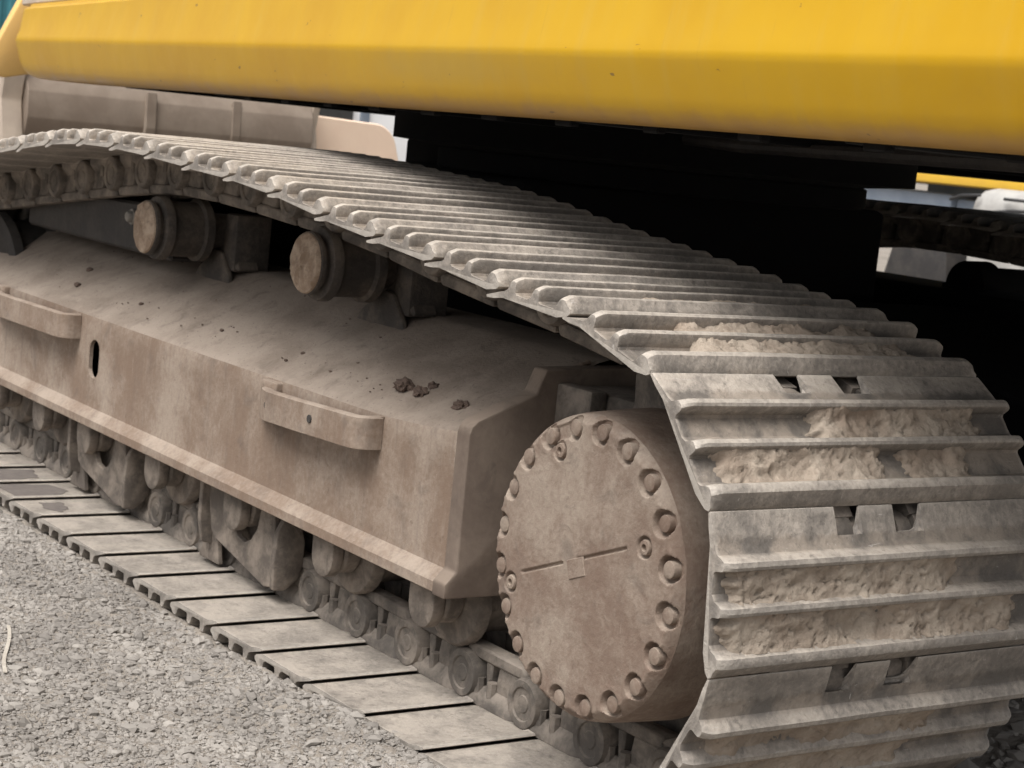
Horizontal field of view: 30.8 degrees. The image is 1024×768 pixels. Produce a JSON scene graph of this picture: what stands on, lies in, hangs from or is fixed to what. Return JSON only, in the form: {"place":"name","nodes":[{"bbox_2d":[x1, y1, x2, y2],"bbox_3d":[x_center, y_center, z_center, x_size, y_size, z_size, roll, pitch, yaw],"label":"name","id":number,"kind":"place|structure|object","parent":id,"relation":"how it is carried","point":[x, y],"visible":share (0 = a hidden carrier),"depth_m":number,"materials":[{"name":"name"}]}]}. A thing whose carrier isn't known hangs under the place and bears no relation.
{"place":"outdoors","nodes":[
{"label":"outdoors","id":0,"kind":"place"},
{"bbox_2d":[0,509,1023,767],"bbox_3d":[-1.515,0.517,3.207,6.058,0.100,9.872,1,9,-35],"label":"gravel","id":1,"kind":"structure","parent":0,"point":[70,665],"depth_m":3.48,"materials":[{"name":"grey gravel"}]},
{"bbox_2d":[0,183,1023,767],"bbox_3d":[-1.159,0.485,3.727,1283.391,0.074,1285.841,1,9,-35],"label":"ground","id":2,"kind":"structure","parent":0,"point":[1012,741],"depth_m":3.57,"materials":[{"name":"grey gravel"}]},
{"bbox_2d":[2,625,10,672],"bbox_3d":[-0.991,0.518,3.653,0.012,0.010,0.342,4,8,-14],"label":"plastic strip","id":3,"kind":"object","parent":2,"relation":"on","point":[4,668],"visible":1,"depth_m":3.65,"materials":[{"name":"white plastic"}]},
{"bbox_2d":[0,0,16,29],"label":"teal container","id":4,"kind":"object","parent":2,"relation":"on","point":[6,6],"depth_m":19.70,"materials":[{"name":"metal"}]},
{"bbox_2d":[0,74,397,160],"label":"bucket","id":5,"kind":"object","parent":2,"relation":"on","point":[29,104],"visible":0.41,"depth_m":9.26,"materials":[{"name":"beige metal"}]},
{"bbox_2d":[319,108,407,161],"bbox_3d":[-1.162,-3.179,20.407,6.700,2.950,1.500,1,9,-35],"label":"site cabin","id":6,"kind":"object","parent":2,"relation":"on","point":[386,122],"depth_m":19.56,"materials":[{"name":"white paint"}]},
{"bbox_2d":[319,108,353,119],"bbox_3d":[-1.910,-2.726,19.203,0.600,0.420,0.047,1,9,-35],"label":"window","id":7,"kind":"structure","parent":6,"relation":"in","point":[340,114],"depth_m":19.23,"materials":[{"name":"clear glass"}]},
{"bbox_2d":[0,0,1023,767],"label":"excavator","id":8,"kind":"object","parent":2,"relation":"on","point":[702,450],"visible":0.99,"depth_m":3.50,"materials":[{"name":"metal"}]},
{"bbox_2d":[56,251,516,391],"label":"dirt crumbs","id":9,"kind":"object","parent":8,"relation":"on","point":[77,284],"visible":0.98,"depth_m":4.49,"materials":[{"name":"soil"}]},
{"bbox_2d":[393,376,414,391],"bbox_3d":[-0.215,0.005,3.693,0.044,0.040,0.058,1,9,-35],"label":"dirt clod","id":10,"kind":"object","parent":8,"relation":"on","point":[404,384],"visible":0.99,"depth_m":3.68,"materials":[{"name":"soil"}]},
{"bbox_2d":[413,385,428,397],"bbox_3d":[-0.177,0.017,3.643,0.033,0.031,0.039,4,8,-13],"label":"dirt clod","id":11,"kind":"object","parent":8,"relation":"on","point":[419,391],"visible":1,"depth_m":3.63,"materials":[{"name":"soil"}]},
{"bbox_2d":[428,381,439,389],"bbox_3d":[-0.153,0.005,3.655,0.031,0.022,0.026,12,10,42],"label":"dirt clod","id":12,"kind":"object","parent":8,"relation":"on","point":[432,385],"visible":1,"depth_m":3.65,"materials":[{"name":"soil"}]},
{"bbox_2d":[451,399,468,409],"bbox_3d":[-0.094,0.043,3.512,0.037,0.026,0.044,1,9,-35],"label":"dirt clod","id":13,"kind":"object","parent":8,"relation":"on","point":[459,404],"visible":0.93,"depth_m":3.50,"materials":[{"name":"soil"}]},
{"bbox_2d":[865,173,1023,281],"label":"parked excavator","id":14,"kind":"object","parent":2,"relation":"on","point":[927,264],"visible":0.1,"depth_m":14.46,"materials":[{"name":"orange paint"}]},
{"bbox_2d":[949,189,1023,269],"bbox_3d":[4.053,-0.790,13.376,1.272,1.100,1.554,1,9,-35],"label":"car","id":15,"kind":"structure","parent":2,"relation":"on","point":[1007,200],"depth_m":13.27,"materials":[{"name":"metal"}]}
]}

